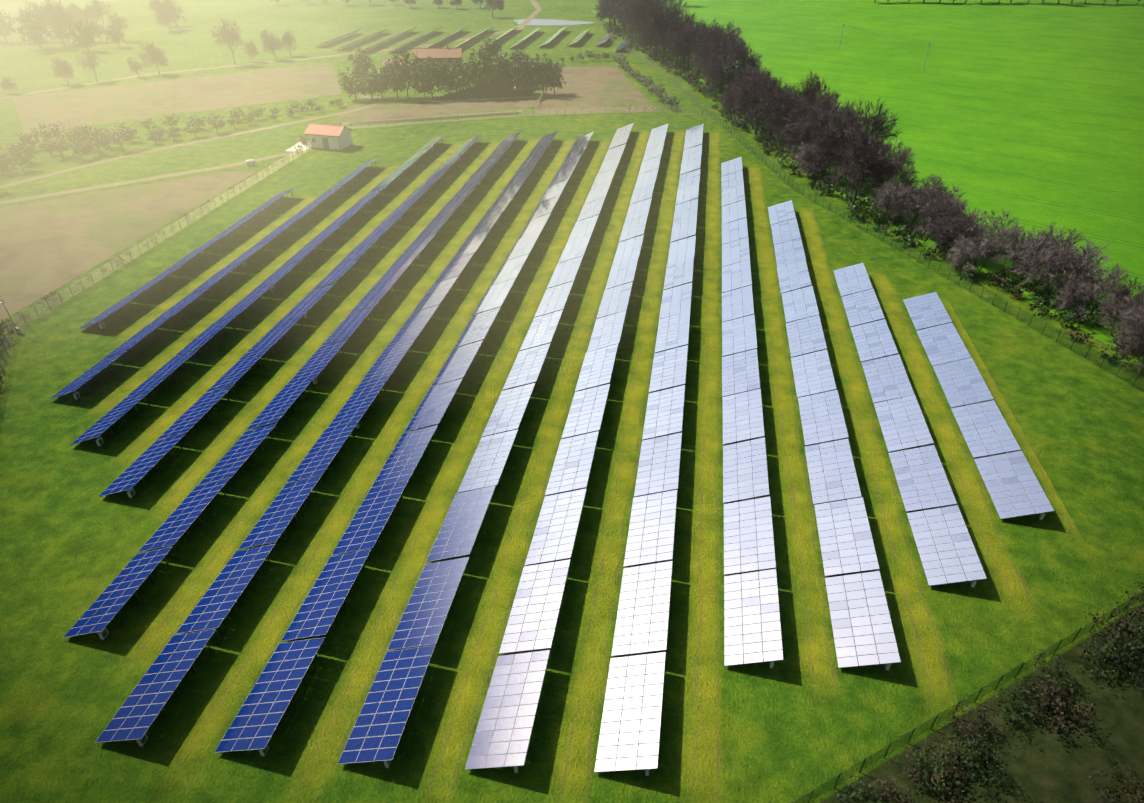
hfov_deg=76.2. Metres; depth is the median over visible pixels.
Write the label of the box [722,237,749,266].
pv table
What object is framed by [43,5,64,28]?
stand
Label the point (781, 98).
hedge tree
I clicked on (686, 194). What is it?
pv table
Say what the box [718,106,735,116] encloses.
hedge bush
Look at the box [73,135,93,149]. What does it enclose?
olive
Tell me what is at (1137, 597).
scrub bush
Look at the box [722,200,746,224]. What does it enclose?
pv table
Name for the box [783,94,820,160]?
hedge tree
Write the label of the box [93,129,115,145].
olive
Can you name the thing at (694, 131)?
pv table
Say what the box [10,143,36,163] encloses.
olive
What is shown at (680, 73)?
hedge bush
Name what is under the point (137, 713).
pv table
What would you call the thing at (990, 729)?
scrub bush
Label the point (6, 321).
fence bush
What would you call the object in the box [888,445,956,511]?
pv table
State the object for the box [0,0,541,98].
dirt track
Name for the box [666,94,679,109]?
tree
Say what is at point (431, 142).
pv table
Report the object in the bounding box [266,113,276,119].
olive
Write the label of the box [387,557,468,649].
pv table
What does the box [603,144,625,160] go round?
pv table
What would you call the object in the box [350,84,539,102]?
track house
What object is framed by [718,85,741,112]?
hedge tree
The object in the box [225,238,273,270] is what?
pv table
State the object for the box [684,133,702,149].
pv table
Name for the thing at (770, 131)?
hedge bush
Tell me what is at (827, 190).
hedge bush
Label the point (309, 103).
olive
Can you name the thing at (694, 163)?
pv table
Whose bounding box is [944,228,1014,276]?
tree
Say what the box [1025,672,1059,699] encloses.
scrub bush
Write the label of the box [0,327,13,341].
bush
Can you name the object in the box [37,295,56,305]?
fence bush
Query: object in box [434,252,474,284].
pv table
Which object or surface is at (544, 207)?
pv table
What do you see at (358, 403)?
pv table
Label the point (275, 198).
pv table
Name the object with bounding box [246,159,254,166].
water tank
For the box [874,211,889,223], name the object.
hedge bush
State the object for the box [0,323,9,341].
bush
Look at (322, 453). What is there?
pv table
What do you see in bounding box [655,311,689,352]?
pv table
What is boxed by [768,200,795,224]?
pv table
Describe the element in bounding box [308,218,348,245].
pv table
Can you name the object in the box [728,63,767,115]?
hedge tree
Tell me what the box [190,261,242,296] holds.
pv table
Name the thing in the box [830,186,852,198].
hedge bush
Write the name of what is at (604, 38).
pv table
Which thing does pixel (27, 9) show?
tree
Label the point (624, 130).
pv table
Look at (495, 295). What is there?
pv table
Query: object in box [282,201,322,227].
pv table
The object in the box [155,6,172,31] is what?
tree
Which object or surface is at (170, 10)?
tree
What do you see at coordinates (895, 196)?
tree
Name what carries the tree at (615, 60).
on the ground at (192, 40)
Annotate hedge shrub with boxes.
[719,82,735,107]
[730,90,749,121]
[762,90,788,141]
[770,102,804,152]
[794,142,833,179]
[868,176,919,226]
[871,182,903,216]
[879,177,918,219]
[897,183,967,241]
[902,184,962,234]
[917,189,976,240]
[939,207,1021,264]
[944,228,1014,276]
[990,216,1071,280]
[1007,228,1087,284]
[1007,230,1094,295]
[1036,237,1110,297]
[1052,263,1127,310]
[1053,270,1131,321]
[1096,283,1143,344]
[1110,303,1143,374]
[1112,304,1143,358]
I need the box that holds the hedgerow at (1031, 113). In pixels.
[591,0,1143,362]
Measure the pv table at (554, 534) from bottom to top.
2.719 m
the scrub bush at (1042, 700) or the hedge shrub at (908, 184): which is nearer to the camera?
the scrub bush at (1042, 700)
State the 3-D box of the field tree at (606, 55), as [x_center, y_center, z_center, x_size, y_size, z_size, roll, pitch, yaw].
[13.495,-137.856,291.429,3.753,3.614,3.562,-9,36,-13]
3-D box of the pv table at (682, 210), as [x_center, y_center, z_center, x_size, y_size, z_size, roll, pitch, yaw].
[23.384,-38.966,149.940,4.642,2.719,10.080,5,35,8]
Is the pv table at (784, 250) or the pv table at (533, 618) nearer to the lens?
the pv table at (533, 618)
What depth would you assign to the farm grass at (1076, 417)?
80.70 m
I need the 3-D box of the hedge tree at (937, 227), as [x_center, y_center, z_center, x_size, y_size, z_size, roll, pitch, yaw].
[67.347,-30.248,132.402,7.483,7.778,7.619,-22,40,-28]
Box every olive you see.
[0,154,12,174]
[3,147,33,171]
[6,140,32,153]
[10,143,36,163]
[15,131,40,149]
[30,120,65,141]
[37,137,55,154]
[41,134,73,157]
[62,127,87,143]
[66,140,92,159]
[72,124,92,137]
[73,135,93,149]
[80,135,109,155]
[88,127,105,138]
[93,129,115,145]
[105,128,139,150]
[112,123,125,133]
[117,126,138,141]
[135,117,158,131]
[147,132,159,144]
[149,127,165,137]
[160,114,181,127]
[164,128,179,140]
[183,120,206,136]
[188,115,208,127]
[205,113,226,132]
[227,116,241,128]
[229,107,244,121]
[241,114,256,124]
[247,107,265,119]
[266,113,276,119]
[269,106,281,113]
[286,107,296,116]
[290,100,300,107]
[297,104,309,113]
[304,99,316,108]
[315,104,324,110]
[333,98,342,106]
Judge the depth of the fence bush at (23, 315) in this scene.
113.84 m
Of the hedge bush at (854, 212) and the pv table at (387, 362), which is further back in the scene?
the hedge bush at (854, 212)
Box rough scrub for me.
[820,604,1143,802]
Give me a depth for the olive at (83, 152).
180.90 m
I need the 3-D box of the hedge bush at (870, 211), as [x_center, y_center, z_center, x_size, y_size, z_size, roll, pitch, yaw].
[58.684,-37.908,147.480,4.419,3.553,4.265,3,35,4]
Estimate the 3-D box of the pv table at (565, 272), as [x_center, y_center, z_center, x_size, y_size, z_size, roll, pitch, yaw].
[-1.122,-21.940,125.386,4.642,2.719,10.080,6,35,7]
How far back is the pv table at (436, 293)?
117.89 m
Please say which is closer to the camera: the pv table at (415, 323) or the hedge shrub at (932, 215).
the pv table at (415, 323)
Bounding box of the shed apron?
[286,142,307,150]
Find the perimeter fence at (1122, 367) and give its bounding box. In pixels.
[0,37,1143,802]
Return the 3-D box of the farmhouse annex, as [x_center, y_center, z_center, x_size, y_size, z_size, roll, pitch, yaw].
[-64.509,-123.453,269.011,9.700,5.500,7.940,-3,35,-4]
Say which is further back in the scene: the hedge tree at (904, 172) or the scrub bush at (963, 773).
the hedge tree at (904, 172)
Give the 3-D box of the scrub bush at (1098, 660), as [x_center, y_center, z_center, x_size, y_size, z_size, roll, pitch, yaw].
[44.544,21.679,61.280,3.573,3.741,4.168,-3,35,-4]
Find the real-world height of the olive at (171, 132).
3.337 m
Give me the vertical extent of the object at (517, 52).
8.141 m
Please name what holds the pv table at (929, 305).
on the ground at (192, 40)
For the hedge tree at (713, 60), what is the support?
on the hedgerow at (1031, 113)
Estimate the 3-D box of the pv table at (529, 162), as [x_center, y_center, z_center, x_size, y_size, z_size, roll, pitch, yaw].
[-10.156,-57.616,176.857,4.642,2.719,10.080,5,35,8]
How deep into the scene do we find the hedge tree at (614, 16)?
343.34 m
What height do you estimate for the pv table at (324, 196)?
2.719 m
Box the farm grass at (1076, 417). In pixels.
[0,39,1143,802]
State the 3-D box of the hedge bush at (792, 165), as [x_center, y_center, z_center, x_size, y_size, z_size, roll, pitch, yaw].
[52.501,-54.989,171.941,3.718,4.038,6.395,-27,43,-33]
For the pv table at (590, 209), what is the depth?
149.91 m
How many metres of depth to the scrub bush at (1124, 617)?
63.83 m
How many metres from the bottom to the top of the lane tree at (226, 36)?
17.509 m
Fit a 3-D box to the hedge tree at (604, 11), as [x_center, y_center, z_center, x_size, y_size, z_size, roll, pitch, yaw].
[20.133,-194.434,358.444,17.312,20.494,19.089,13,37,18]
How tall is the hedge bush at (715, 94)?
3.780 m
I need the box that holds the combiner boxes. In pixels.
[73,144,1044,775]
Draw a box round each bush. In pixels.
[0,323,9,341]
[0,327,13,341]
[1,318,15,328]
[17,312,29,318]
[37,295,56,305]
[43,289,61,298]
[109,256,123,264]
[653,52,662,60]
[663,64,677,72]
[672,61,682,69]
[674,69,682,75]
[686,68,698,77]
[692,82,701,91]
[695,73,710,82]
[701,86,712,96]
[708,89,720,98]
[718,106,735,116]
[723,113,733,121]
[724,107,737,117]
[728,119,747,129]
[730,113,741,123]
[735,115,747,126]
[758,130,775,143]
[759,138,775,149]
[762,129,772,137]
[763,142,774,154]
[773,154,792,166]
[774,140,789,152]
[782,157,806,174]
[809,167,825,179]
[810,180,825,190]
[816,181,838,195]
[817,170,835,184]
[829,775,882,802]
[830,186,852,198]
[842,199,863,217]
[849,188,867,201]
[851,195,877,211]
[852,787,881,802]
[853,205,873,221]
[858,778,924,802]
[863,769,914,802]
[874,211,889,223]
[875,224,888,233]
[882,222,914,239]
[890,216,902,224]
[897,231,917,248]
[901,738,973,802]
[902,231,920,243]
[903,224,913,234]
[904,755,929,787]
[905,757,936,791]
[908,747,982,801]
[912,744,934,768]
[923,247,945,257]
[930,238,950,252]
[937,246,958,260]
[940,717,1002,773]
[941,719,1008,794]
[942,697,999,743]
[942,748,979,781]
[946,734,997,786]
[951,258,963,271]
[954,269,973,281]
[961,260,985,274]
[966,724,994,757]
[972,708,1016,749]
[983,269,1014,288]
[988,761,1033,797]
[990,271,1013,280]
[996,682,1046,725]
[998,277,1023,297]
[999,681,1051,715]
[999,704,1026,732]
[1010,281,1035,296]
[1021,673,1098,732]
[1024,281,1053,299]
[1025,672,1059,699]
[1026,649,1094,705]
[1028,296,1048,317]
[1032,681,1093,736]
[1034,684,1066,713]
[1039,289,1060,307]
[1044,295,1065,320]
[1051,307,1081,327]
[1062,676,1095,699]
[1063,330,1093,342]
[1069,308,1082,318]
[1073,636,1125,685]
[1076,304,1108,326]
[1083,596,1143,657]
[1083,783,1122,802]
[1086,630,1135,669]
[1088,757,1143,802]
[1092,643,1124,671]
[1093,628,1143,671]
[1097,343,1130,363]
[1102,616,1143,651]
[1108,647,1141,678]
[1110,329,1124,338]
[1111,339,1141,350]
[1117,642,1143,658]
[1123,580,1143,616]
[1124,627,1143,660]
[1125,665,1143,693]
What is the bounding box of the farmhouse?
[413,45,462,74]
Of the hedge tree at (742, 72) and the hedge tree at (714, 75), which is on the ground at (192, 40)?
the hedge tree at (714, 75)
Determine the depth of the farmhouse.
267.74 m
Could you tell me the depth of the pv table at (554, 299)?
116.50 m
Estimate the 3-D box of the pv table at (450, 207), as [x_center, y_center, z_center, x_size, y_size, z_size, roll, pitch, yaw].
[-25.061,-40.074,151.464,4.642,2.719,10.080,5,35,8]
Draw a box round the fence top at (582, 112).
[341,105,710,128]
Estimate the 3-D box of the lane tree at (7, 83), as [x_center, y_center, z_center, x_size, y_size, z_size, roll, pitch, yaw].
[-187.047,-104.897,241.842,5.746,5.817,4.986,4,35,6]
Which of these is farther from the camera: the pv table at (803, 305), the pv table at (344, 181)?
the pv table at (344, 181)
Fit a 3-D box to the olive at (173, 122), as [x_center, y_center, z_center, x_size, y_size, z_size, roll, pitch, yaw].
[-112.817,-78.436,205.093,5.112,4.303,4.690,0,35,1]
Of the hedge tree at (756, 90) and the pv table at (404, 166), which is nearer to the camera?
the pv table at (404, 166)
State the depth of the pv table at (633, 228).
141.18 m
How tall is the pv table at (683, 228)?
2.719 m
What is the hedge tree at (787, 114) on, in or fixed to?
on the hedgerow at (1031, 113)
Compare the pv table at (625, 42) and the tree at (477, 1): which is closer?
the pv table at (625, 42)
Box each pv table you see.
[49,351,126,402]
[63,546,172,641]
[70,389,152,448]
[79,291,143,331]
[95,629,215,746]
[98,433,185,500]
[103,316,171,361]
[125,265,181,300]
[127,349,198,400]
[138,478,229,555]
[150,287,209,326]
[157,386,232,442]
[163,241,215,274]
[174,314,237,359]
[176,544,274,637]
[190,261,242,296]
[199,222,244,251]
[199,423,276,488]
[206,345,271,395]
[214,637,324,756]
[216,285,272,325]
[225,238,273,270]
[227,204,270,230]
[238,475,321,553]
[246,377,314,433]
[247,312,305,355]
[251,260,301,295]
[255,187,294,212]
[255,219,297,246]
[281,237,326,269]
[281,549,370,645]
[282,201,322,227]
[283,283,334,321]
[286,421,358,485]
[287,339,347,387]
[305,185,342,209]
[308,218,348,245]
[312,257,359,292]
[321,306,374,348]
[327,171,360,191]
[328,375,389,431]
[332,200,369,226]
[332,480,408,559]
[338,235,380,266]
[338,645,435,768]
[346,158,377,178]
[350,277,398,314]
[352,184,388,207]
[360,337,416,385]
[362,215,401,244]
[371,170,403,191]
[371,425,437,490]
[375,253,418,287]
[383,198,418,224]
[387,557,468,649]
[389,157,419,176]
[389,305,438,347]
[397,232,436,262]
[400,182,434,206]
[403,145,433,163]
[404,378,462,434]
[413,276,458,314]
[416,212,452,240]
[417,168,448,190]
[418,134,445,150]
[426,485,495,561]
[431,156,460,174]
[431,340,482,388]
[434,195,467,219]
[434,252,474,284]
[445,144,472,163]
[449,180,480,203]
[453,230,489,260]
[454,307,500,348]
[457,133,483,151]
[457,429,517,492]
[462,166,491,186]
[465,650,549,773]
[468,212,501,239]
[473,278,515,313]
[476,154,502,171]
[482,195,514,220]
[482,383,534,436]
[486,142,512,161]
[490,254,528,288]
[495,179,525,202]
[497,131,521,147]
[499,559,570,653]
[502,343,550,389]
[505,232,540,263]
[506,166,533,186]
[510,40,523,49]
[517,153,542,171]
[518,213,550,241]
[519,310,562,350]
[524,488,586,565]
[526,141,550,158]
[529,196,559,221]
[534,131,557,148]
[534,281,573,316]
[539,180,567,204]
[545,431,598,494]
[547,256,582,287]
[549,166,575,185]
[557,154,581,174]
[558,234,591,262]
[562,384,609,437]
[565,142,588,161]
[568,38,580,45]
[568,215,598,240]
[571,132,593,149]
[575,344,617,390]
[577,197,605,221]
[584,181,611,203]
[587,311,625,351]
[591,168,615,187]
[594,652,665,776]
[596,38,608,45]
[596,282,632,318]
[598,155,621,173]
[599,34,611,42]
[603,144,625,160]
[605,256,638,288]
[609,133,629,148]
[611,561,672,655]
[613,123,633,138]
[613,235,643,263]
[616,43,627,52]
[618,39,630,47]
[619,215,647,241]
[623,490,676,566]
[625,198,651,221]
[630,182,654,203]
[634,168,658,188]
[634,433,681,496]
[639,155,660,174]
[642,144,663,161]
[642,385,684,439]
[646,133,665,149]
[649,123,668,138]
[649,345,687,391]
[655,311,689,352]
[659,283,691,318]
[663,257,693,289]
[667,235,695,264]
[670,215,696,241]
[673,198,697,222]
[675,182,698,204]
[678,168,700,188]
[680,155,700,174]
[682,144,701,161]
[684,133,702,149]
[685,124,703,138]
[721,157,742,175]
[721,170,743,190]
[721,184,744,206]
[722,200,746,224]
[722,217,747,244]
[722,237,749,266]
[722,259,751,292]
[722,285,753,321]
[722,314,756,355]
[722,349,759,396]
[722,389,764,443]
[723,437,768,502]
[724,496,775,574]
[724,569,783,669]
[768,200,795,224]
[771,218,800,244]
[774,238,805,267]
[777,259,811,292]
[781,286,818,322]
[786,315,826,356]
[791,349,836,399]
[798,390,847,445]
[804,439,861,505]
[814,497,879,576]
[825,571,900,671]
[833,263,872,295]
[841,289,884,326]
[850,319,897,361]
[861,354,914,402]
[874,395,933,452]
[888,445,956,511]
[903,292,951,329]
[907,505,986,589]
[916,322,970,365]
[933,358,993,407]
[951,400,1020,457]
[974,451,1053,522]
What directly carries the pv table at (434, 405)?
on the ground at (192, 40)
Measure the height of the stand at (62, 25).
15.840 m
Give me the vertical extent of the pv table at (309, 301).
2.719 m
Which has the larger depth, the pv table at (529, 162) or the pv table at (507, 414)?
the pv table at (529, 162)
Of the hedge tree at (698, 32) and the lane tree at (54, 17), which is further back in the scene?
the lane tree at (54, 17)
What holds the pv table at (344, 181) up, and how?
on the ground at (192, 40)
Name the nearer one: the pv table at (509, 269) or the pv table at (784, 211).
the pv table at (509, 269)
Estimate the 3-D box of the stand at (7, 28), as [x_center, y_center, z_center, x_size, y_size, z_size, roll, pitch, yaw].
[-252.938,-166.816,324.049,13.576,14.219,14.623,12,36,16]
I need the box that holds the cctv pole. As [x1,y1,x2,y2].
[0,299,22,334]
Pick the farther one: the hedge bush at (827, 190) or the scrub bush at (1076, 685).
the hedge bush at (827, 190)
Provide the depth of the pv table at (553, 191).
158.93 m
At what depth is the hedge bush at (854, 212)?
148.67 m
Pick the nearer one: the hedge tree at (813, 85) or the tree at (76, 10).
the hedge tree at (813, 85)
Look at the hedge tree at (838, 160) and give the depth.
160.32 m
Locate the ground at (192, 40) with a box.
[0,0,1143,379]
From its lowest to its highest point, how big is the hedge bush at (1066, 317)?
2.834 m
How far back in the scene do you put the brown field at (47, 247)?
145.43 m
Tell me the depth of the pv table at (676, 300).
116.04 m
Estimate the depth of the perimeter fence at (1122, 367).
115.08 m
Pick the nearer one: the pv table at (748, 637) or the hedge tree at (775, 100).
the pv table at (748, 637)
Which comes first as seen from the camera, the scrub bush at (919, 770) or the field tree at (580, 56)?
the scrub bush at (919, 770)
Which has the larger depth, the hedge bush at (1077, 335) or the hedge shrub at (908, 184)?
the hedge shrub at (908, 184)
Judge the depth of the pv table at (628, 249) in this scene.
132.97 m
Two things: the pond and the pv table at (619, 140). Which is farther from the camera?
the pond
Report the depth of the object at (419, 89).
236.06 m
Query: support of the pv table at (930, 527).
on the ground at (192, 40)
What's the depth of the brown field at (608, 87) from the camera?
244.12 m
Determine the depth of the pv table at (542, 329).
108.13 m
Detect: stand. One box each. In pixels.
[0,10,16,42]
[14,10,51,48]
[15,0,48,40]
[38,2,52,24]
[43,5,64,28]
[45,6,77,42]
[56,12,81,32]
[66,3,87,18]
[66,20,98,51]
[73,18,96,36]
[76,6,100,22]
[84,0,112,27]
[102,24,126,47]
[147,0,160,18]
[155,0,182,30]
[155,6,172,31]
[156,0,187,25]
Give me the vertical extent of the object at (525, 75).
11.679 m
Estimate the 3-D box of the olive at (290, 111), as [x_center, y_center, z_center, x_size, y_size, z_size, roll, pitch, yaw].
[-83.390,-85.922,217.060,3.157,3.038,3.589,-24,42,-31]
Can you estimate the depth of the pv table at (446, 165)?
174.26 m
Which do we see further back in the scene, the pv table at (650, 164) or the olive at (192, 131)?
the olive at (192, 131)
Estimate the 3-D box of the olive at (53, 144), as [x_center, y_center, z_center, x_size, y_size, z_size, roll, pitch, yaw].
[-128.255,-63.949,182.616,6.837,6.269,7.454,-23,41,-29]
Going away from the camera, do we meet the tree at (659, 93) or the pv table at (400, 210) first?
the pv table at (400, 210)
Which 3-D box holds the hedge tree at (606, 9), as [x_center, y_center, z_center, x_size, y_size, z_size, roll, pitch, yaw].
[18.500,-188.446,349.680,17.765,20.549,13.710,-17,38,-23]
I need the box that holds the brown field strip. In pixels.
[330,100,542,123]
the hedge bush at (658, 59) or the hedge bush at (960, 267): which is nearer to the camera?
the hedge bush at (960, 267)
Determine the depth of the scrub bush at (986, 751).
55.44 m
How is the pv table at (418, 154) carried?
on the ground at (192, 40)
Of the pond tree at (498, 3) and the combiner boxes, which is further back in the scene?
the pond tree at (498, 3)
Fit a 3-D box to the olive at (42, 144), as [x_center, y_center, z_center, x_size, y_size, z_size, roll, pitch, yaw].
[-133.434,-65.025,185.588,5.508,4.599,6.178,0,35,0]
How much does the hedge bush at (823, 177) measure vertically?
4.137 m
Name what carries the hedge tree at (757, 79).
on the ground at (192, 40)
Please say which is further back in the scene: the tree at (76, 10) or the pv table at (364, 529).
the tree at (76, 10)
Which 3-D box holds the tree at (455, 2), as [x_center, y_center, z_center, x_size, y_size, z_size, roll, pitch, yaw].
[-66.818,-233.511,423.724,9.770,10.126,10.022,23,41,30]
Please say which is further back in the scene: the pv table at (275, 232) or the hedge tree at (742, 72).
the hedge tree at (742, 72)
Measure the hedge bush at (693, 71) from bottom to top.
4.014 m
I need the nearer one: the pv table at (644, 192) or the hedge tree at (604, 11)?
the pv table at (644, 192)
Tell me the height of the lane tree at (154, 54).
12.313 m
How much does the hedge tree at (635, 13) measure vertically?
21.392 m
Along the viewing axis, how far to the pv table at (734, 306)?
115.21 m
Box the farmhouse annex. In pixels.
[382,59,410,73]
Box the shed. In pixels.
[304,123,352,150]
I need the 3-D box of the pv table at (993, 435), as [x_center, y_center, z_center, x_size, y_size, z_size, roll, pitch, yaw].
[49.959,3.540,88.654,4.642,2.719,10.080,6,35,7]
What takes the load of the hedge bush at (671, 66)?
on the ground at (192, 40)
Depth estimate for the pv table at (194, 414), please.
90.89 m
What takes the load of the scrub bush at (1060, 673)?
on the ground at (192, 40)
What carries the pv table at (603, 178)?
on the ground at (192, 40)
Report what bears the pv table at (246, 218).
on the ground at (192, 40)
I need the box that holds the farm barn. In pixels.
[513,76,538,89]
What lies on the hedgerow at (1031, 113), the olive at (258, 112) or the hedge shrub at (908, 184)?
the hedge shrub at (908, 184)
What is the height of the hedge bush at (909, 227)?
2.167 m
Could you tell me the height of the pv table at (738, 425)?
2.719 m
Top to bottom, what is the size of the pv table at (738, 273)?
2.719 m
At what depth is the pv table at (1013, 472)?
79.69 m
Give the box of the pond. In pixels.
[513,19,595,24]
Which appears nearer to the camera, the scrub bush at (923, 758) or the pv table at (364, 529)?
the scrub bush at (923, 758)
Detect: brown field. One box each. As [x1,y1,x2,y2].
[0,170,257,321]
[12,63,340,132]
[534,65,658,113]
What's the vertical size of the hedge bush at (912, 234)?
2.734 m
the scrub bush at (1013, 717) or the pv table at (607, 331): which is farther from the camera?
the pv table at (607, 331)
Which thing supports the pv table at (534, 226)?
on the ground at (192, 40)
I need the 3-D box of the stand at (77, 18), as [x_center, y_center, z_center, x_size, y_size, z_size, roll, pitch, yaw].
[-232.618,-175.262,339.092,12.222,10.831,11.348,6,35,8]
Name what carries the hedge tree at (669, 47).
on the ground at (192, 40)
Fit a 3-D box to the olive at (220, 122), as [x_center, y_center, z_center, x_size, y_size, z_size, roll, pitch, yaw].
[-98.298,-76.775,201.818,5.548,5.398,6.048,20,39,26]
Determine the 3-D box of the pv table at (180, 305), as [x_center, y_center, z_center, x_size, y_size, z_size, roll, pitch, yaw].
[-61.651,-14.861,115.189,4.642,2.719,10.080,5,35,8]
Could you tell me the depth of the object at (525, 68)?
236.97 m
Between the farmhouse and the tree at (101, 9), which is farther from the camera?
the tree at (101, 9)
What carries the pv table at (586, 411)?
on the ground at (192, 40)
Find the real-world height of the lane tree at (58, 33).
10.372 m
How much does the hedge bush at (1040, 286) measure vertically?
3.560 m
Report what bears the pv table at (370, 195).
on the ground at (192, 40)
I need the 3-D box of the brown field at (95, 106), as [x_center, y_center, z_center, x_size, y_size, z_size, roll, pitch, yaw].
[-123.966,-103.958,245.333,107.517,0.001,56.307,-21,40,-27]
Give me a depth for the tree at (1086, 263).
114.94 m
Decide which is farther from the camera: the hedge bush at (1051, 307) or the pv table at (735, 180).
the pv table at (735, 180)
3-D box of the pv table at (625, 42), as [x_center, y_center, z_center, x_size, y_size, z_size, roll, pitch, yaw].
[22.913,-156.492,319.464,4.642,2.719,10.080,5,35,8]
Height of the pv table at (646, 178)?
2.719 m
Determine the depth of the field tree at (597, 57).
290.41 m
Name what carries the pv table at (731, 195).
on the ground at (192, 40)
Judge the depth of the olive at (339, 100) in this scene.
226.93 m
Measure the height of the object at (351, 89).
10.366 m
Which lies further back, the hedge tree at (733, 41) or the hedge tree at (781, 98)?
the hedge tree at (733, 41)
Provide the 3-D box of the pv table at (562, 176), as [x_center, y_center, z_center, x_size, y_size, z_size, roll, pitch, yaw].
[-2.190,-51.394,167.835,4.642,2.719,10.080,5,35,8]
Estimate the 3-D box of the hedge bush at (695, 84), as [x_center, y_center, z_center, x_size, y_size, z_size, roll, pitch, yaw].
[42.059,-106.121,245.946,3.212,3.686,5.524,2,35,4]
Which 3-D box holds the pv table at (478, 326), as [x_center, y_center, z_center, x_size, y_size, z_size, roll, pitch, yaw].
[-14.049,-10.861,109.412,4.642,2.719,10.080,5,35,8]
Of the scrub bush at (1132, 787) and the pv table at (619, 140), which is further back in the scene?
the pv table at (619, 140)
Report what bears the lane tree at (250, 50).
on the ground at (192, 40)
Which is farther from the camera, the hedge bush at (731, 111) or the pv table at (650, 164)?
the hedge bush at (731, 111)
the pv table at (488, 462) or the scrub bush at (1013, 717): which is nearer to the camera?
the scrub bush at (1013, 717)
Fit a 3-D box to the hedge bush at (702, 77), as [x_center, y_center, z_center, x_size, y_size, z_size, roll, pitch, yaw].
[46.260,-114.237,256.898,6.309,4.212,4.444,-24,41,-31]
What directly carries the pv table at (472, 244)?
on the ground at (192, 40)
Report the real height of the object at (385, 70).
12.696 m
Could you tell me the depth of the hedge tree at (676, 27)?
269.38 m
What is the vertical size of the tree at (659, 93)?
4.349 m
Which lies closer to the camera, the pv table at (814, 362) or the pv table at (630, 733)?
the pv table at (630, 733)
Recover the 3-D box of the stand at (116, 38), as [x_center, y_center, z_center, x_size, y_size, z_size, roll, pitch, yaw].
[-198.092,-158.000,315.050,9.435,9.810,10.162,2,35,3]
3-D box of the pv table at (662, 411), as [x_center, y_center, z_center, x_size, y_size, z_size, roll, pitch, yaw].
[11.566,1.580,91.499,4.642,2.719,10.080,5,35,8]
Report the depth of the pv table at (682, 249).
132.84 m
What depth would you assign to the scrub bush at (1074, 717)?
57.45 m
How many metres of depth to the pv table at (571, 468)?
82.73 m
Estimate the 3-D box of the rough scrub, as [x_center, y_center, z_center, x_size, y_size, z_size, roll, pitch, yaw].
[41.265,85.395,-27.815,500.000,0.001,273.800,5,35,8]
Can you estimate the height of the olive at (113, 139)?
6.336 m
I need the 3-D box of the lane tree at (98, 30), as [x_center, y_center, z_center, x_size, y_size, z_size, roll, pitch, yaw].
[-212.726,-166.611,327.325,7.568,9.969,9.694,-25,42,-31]
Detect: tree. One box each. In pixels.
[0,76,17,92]
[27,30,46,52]
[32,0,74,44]
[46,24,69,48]
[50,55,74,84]
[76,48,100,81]
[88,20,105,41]
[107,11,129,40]
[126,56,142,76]
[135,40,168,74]
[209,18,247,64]
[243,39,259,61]
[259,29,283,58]
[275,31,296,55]
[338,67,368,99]
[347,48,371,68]
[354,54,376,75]
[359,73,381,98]
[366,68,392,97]
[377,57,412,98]
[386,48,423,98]
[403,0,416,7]
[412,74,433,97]
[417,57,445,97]
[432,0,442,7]
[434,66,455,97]
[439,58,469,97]
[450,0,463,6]
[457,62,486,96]
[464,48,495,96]
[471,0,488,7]
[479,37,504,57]
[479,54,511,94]
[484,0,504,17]
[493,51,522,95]
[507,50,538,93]
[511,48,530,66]
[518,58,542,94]
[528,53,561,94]
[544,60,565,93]
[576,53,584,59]
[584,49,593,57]
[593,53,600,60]
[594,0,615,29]
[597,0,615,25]
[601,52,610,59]
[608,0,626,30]
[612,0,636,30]
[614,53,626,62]
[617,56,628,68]
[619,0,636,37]
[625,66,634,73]
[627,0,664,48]
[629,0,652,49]
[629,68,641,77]
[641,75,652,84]
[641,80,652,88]
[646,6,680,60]
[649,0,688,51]
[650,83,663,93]
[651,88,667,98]
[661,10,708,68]
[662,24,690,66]
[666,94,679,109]
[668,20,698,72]
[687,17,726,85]
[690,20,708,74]
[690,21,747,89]
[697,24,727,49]
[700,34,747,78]
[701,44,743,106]
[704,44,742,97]
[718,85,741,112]
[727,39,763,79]
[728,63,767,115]
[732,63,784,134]
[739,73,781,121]
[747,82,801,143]
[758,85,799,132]
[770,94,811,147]
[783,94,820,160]
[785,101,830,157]
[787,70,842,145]
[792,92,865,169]
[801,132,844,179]
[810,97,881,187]
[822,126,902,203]
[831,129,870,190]
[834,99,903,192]
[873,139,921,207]
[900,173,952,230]
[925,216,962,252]
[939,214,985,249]
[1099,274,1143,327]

